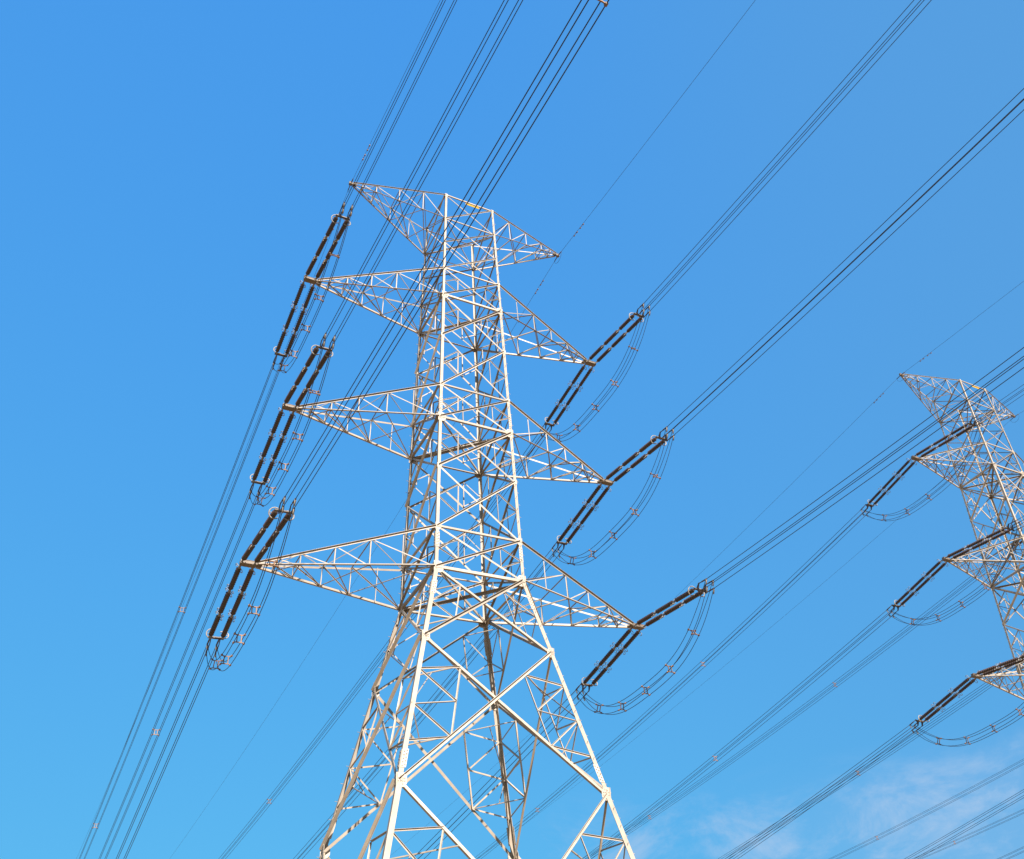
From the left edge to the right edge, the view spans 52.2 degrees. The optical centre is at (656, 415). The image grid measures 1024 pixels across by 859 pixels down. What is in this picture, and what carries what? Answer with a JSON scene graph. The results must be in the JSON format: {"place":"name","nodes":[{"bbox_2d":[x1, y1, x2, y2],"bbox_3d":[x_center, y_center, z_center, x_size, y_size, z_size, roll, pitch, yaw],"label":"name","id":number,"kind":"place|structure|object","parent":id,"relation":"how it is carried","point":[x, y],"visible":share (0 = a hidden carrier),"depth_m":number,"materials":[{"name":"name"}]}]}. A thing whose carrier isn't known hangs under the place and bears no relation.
{"place":"outdoors","nodes":[
{"label":"outdoors","id":0,"kind":"place"},
{"bbox_2d":[0,0,1023,858],"label":"sky","id":1,"kind":"structure","parent":0,"point":[173,173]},
{"bbox_2d":[832,759,1023,858],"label":"conductor bundle","id":2,"kind":"object","parent":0,"point":[933,810],"visible":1,"depth_m":165.16,"materials":[{"name":"grey metal"}]},
{"bbox_2d":[915,809,1023,858],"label":"conductor bundle","id":3,"kind":"object","parent":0,"point":[970,836],"visible":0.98,"depth_m":179.81,"materials":[{"name":"grey metal"}]},
{"bbox_3d":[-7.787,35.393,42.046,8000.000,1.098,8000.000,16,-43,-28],"label":"ground","id":4,"kind":"structure","parent":0,"visible":0},
{"bbox_2d":[239,181,643,858],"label":"lattice tower","id":5,"kind":"structure","parent":4,"relation":"on","point":[399,781],"depth_m":62.35,"materials":[{"name":"metal"}]},
{"bbox_2d":[77,185,349,856],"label":"earth wire","id":6,"kind":"object","parent":5,"relation":"attached to","point":[227,494],"visible":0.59,"depth_m":96.43,"materials":[{"name":"grey metal"}]},
{"bbox_2d":[205,563,254,656],"bbox_3d":[-23.746,10.828,57.131,1.260,0.900,8.100,15,-52,-28],"label":"insulator set","id":7,"kind":"object","parent":5,"relation":"attached to","point":[251,571],"visible":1,"depth_m":57.09,"materials":[{"name":"ceramic"}]},
{"bbox_2d":[116,648,214,858],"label":"conductor bundle","id":8,"kind":"object","parent":7,"relation":"attached to","point":[169,753],"visible":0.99,"depth_m":65.63,"materials":[{"name":"grey metal"}]},
{"bbox_2d":[239,496,296,564],"bbox_3d":[-19.667,6.160,52.052,1.260,0.899,8.100,16,-36,-28],"label":"insulator set","id":9,"kind":"object","parent":5,"relation":"attached to","point":[262,531],"visible":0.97,"depth_m":51.50,"materials":[{"name":"ceramic"}]},
{"bbox_2d":[206,504,293,670],"bbox_3d":[-21.432,10.086,53.390,0.610,3.899,15.785,15,-43,-28],"label":"jumper loop","id":10,"kind":"object","parent":9,"relation":"hanging from","point":[249,605],"visible":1,"depth_m":50.61,"materials":[{"name":"grey metal"}]},
{"bbox_2d":[284,0,608,507],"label":"conductor bundle","id":11,"kind":"object","parent":9,"relation":"attached to","point":[605,3],"visible":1,"depth_m":35.29,"materials":[{"name":"grey metal"}]},
{"bbox_2d":[249,407,295,500],"bbox_3d":[-24.088,2.428,64.300,1.260,0.900,8.100,15,-52,-28],"label":"insulator set","id":12,"kind":"object","parent":5,"relation":"attached to","point":[277,449],"visible":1,"depth_m":64.27,"materials":[{"name":"ceramic"}]},
{"bbox_2d":[99,492,257,858],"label":"conductor bundle","id":13,"kind":"object","parent":12,"relation":"attached to","point":[180,666],"visible":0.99,"depth_m":77.39,"materials":[{"name":"grey metal"}]},
{"bbox_2d":[272,281,315,371],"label":"insulator set","id":14,"kind":"object","parent":5,"relation":"attached to","point":[290,316],"visible":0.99,"depth_m":71.03,"materials":[{"name":"ceramic"}]},
{"bbox_2d":[79,364,279,857],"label":"conductor bundle","id":15,"kind":"object","parent":14,"relation":"attached to","point":[184,596],"visible":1,"depth_m":87.90,"materials":[{"name":"grey metal"}]},
{"bbox_2d":[282,333,335,407],"bbox_3d":[-20.010,-2.240,59.222,1.260,0.899,8.100,16,-36,-28],"label":"insulator set","id":16,"kind":"object","parent":5,"relation":"attached to","point":[302,374],"visible":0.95,"depth_m":58.84,"materials":[{"name":"ceramic"}]},
{"bbox_2d":[250,340,332,506],"bbox_3d":[-21.775,1.686,60.559,0.610,3.899,15.785,15,-43,-28],"label":"jumper loop","id":17,"kind":"object","parent":16,"relation":"hanging from","point":[302,434],"visible":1,"depth_m":57.90,"materials":[{"name":"grey metal"}]},
{"bbox_2d":[325,0,522,342],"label":"conductor bundle","id":18,"kind":"object","parent":16,"relation":"attached to","point":[430,161],"visible":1,"depth_m":46.66,"materials":[{"name":"grey metal"}]},
{"bbox_2d":[304,202,352,279],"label":"insulator set","id":19,"kind":"object","parent":5,"relation":"attached to","point":[323,243],"visible":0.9,"depth_m":65.64,"materials":[{"name":"brown ceramic"}]},
{"bbox_2d":[273,208,350,372],"bbox_3d":[-22.801,-6.905,67.344,0.610,3.899,15.785,15,-43,-28],"label":"jumper loop","id":20,"kind":"object","parent":19,"relation":"hanging from","point":[330,254],"visible":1,"depth_m":64.78,"materials":[{"name":"grey metal"}]},
{"bbox_2d":[344,0,456,210],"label":"conductor bundle","id":21,"kind":"object","parent":19,"relation":"attached to","point":[403,102],"visible":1,"depth_m":57.31,"materials":[{"name":"grey metal"}]},
{"bbox_2d":[173,257,556,853],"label":"earth wire","id":22,"kind":"object","parent":5,"relation":"attached to","point":[384,534],"visible":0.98,"depth_m":108.55,"materials":[{"name":"grey metal"}]},
{"bbox_2d":[349,1,439,190],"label":"earth wire","id":23,"kind":"object","parent":5,"relation":"attached to","point":[390,102],"visible":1,"depth_m":71.18,"materials":[{"name":"grey metal"}]},
{"bbox_2d":[540,364,593,438],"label":"insulator set","id":24,"kind":"object","parent":5,"relation":"attached to","point":[557,406],"visible":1,"depth_m":81.20,"materials":[{"name":"ceramic"}]},
{"bbox_2d":[221,431,545,857],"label":"conductor bundle","id":25,"kind":"object","parent":24,"relation":"attached to","point":[377,659],"visible":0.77,"depth_m":106.97,"materials":[{"name":"grey metal"}]},
{"bbox_2d":[551,484,610,557],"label":"insulator set","id":26,"kind":"object","parent":5,"relation":"attached to","point":[583,520],"visible":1,"depth_m":74.83,"materials":[{"name":"ceramic"}]},
{"bbox_2d":[293,549,557,858],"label":"conductor bundle","id":27,"kind":"object","parent":26,"relation":"attached to","point":[428,706],"visible":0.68,"depth_m":89.78,"materials":[{"name":"grey metal"}]},
{"bbox_2d":[575,628,641,700],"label":"insulator set","id":28,"kind":"object","parent":5,"relation":"attached to","point":[608,654],"visible":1,"depth_m":68.72,"materials":[{"name":"ceramic"}]},
{"bbox_2d":[414,691,579,858],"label":"conductor bundle","id":29,"kind":"object","parent":28,"relation":"attached to","point":[494,781],"visible":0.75,"depth_m":79.16,"materials":[{"name":"grey metal"}]},
{"bbox_2d":[587,303,650,363],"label":"insulator set","id":30,"kind":"object","parent":5,"relation":"attached to","point":[612,336],"visible":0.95,"depth_m":76.09,"materials":[{"name":"ceramic"}]},
{"bbox_2d":[542,306,648,441],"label":"jumper loop","id":31,"kind":"object","parent":30,"relation":"hanging from","point":[594,408],"visible":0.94,"depth_m":75.26,"materials":[{"name":"grey metal"}]},
{"bbox_2d":[644,0,930,310],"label":"conductor bundle","id":32,"kind":"object","parent":30,"relation":"attached to","point":[791,145],"visible":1,"depth_m":62.27,"materials":[{"name":"grey metal"}]},
{"bbox_2d":[604,426,673,482],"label":"insulator set","id":33,"kind":"object","parent":5,"relation":"attached to","point":[633,456],"visible":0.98,"depth_m":69.45,"materials":[{"name":"ceramic"}]},
{"bbox_2d":[553,430,672,565],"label":"jumper loop","id":34,"kind":"object","parent":33,"relation":"hanging from","point":[632,514],"visible":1,"depth_m":69.17,"materials":[{"name":"grey metal"}]},
{"bbox_2d":[667,88,1023,434],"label":"conductor bundle","id":35,"kind":"object","parent":33,"relation":"attached to","point":[979,141],"visible":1,"depth_m":54.54,"materials":[{"name":"grey metal"}]},
{"bbox_2d":[554,1,754,262],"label":"earth wire","id":36,"kind":"object","parent":5,"relation":"attached to","point":[647,140],"visible":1,"depth_m":75.33,"materials":[{"name":"grey metal"}]},
{"bbox_2d":[634,578,714,627],"bbox_3d":[1.043,11.942,63.714,1.260,0.899,8.100,16,-36,-29],"label":"insulator set","id":37,"kind":"object","parent":5,"relation":"attached to","point":[671,603],"visible":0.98,"depth_m":63.37,"materials":[{"name":"ceramic"}]},
{"bbox_2d":[577,580,712,714],"bbox_3d":[-0.848,15.833,64.980,0.610,3.899,15.786,16,-44,-29],"label":"jumper loop","id":38,"kind":"object","parent":37,"relation":"hanging from","point":[671,671],"visible":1,"depth_m":62.89,"materials":[{"name":"grey metal"}]},
{"bbox_2d":[707,347,1023,587],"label":"conductor bundle","id":39,"kind":"object","parent":37,"relation":"attached to","point":[874,465],"visible":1,"depth_m":51.22,"materials":[{"name":"grey metal"}]},
{"bbox_2d":[899,373,1023,699],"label":"lattice tower","id":40,"kind":"structure","parent":4,"relation":"on","point":[990,496],"depth_m":100.33,"materials":[{"name":"metal"}]},
{"bbox_2d":[390,376,899,855],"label":"earth wire","id":41,"kind":"object","parent":40,"relation":"attached to","point":[747,527],"visible":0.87,"depth_m":118.77,"materials":[{"name":"grey metal"}]},
{"bbox_2d":[480,418,1012,856],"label":"earth wire","id":42,"kind":"object","parent":40,"relation":"attached to","point":[776,622],"visible":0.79,"depth_m":137.21,"materials":[{"name":"grey metal"}]},
{"bbox_2d":[860,458,916,516],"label":"insulator set","id":43,"kind":"object","parent":40,"relation":"attached to","point":[888,482],"visible":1,"depth_m":99.06,"materials":[{"name":"ceramic"}]},
{"bbox_2d":[476,514,865,858],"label":"conductor bundle","id":44,"kind":"object","parent":43,"relation":"attached to","point":[536,808],"visible":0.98,"depth_m":118.42,"materials":[{"name":"grey metal"}]},
{"bbox_2d":[886,559,947,617],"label":"insulator set","id":45,"kind":"object","parent":40,"relation":"attached to","point":[901,598],"visible":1,"depth_m":92.33,"materials":[{"name":"ceramic"}]},
{"bbox_2d":[586,613,890,857],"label":"conductor bundle","id":46,"kind":"object","parent":45,"relation":"attached to","point":[752,727],"visible":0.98,"depth_m":107.15,"materials":[{"name":"grey metal"}]},
{"bbox_2d":[909,675,977,733],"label":"insulator set","id":47,"kind":"object","parent":40,"relation":"attached to","point":[941,701],"visible":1,"depth_m":85.10,"materials":[{"name":"ceramic"}]},
{"bbox_2d":[725,726,915,858],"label":"conductor bundle","id":48,"kind":"object","parent":47,"relation":"attached to","point":[824,791],"visible":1,"depth_m":94.39,"materials":[{"name":"grey metal"}]},
{"bbox_2d":[913,416,983,458],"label":"insulator set","id":49,"kind":"object","parent":40,"relation":"attached to","point":[947,440],"visible":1,"depth_m":93.88,"materials":[{"name":"ceramic"}]},
{"bbox_2d":[863,418,981,520],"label":"jumper loop","id":50,"kind":"object","parent":49,"relation":"hanging from","point":[949,479],"visible":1,"depth_m":93.61,"materials":[{"name":"grey metal"}]},
{"bbox_2d":[978,384,1023,421],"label":"conductor bundle","id":51,"kind":"object","parent":49,"relation":"attached to","point":[1001,405],"visible":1,"depth_m":89.60,"materials":[{"name":"grey metal"}]},
{"bbox_2d":[901,283,1020,374],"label":"earth wire","id":52,"kind":"object","parent":40,"relation":"attached to","point":[951,336],"visible":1,"depth_m":100.54,"materials":[{"name":"grey metal"}]},
{"bbox_2d":[945,520,1021,559],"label":"insulator set","id":53,"kind":"object","parent":40,"relation":"attached to","point":[986,538],"visible":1,"depth_m":87.11,"materials":[{"name":"ceramic"}]},
{"bbox_2d":[888,524,1020,625],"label":"jumper loop","id":54,"kind":"object","parent":53,"relation":"hanging from","point":[937,616],"visible":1,"depth_m":86.87,"materials":[{"name":"grey metal"}]},
{"bbox_2d":[974,654,1023,677],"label":"insulator set","id":55,"kind":"object","parent":40,"relation":"attached to","point":[997,667],"visible":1,"depth_m":81.02,"materials":[{"name":"ceramic"}]},
{"bbox_2d":[913,702,1023,746],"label":"jumper loop","id":56,"kind":"object","parent":55,"relation":"hanging from","point":[964,737],"visible":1,"depth_m":81.41,"materials":[{"name":"grey metal"}]},
{"bbox_2d":[1005,539,1022,552],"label":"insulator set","id":57,"kind":"object","parent":40,"relation":"attached to","point":[1020,542],"visible":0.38,"depth_m":110.87,"materials":[{"name":"ceramic"}]},
{"bbox_2d":[584,551,1006,858],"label":"conductor bundle","id":58,"kind":"object","parent":57,"relation":"attached to","point":[807,701],"visible":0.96,"depth_m":130.26,"materials":[{"name":"grey metal"}]},
{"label":"insulator set","id":59,"kind":"object","parent":40,"relation":"attached to","visible":0},
{"bbox_2d":[718,664,1023,858],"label":"conductor bundle","id":60,"kind":"object","parent":59,"relation":"attached to","point":[873,761],"visible":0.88,"depth_m":120.03,"materials":[{"name":"grey metal"}]},
{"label":"insulator set","id":61,"kind":"object","parent":40,"relation":"attached to","visible":0},
{"bbox_2d":[905,789,1023,858],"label":"conductor bundle","id":62,"kind":"object","parent":61,"relation":"attached to","point":[966,825],"visible":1,"depth_m":108.39,"materials":[{"name":"grey metal"}]}
]}

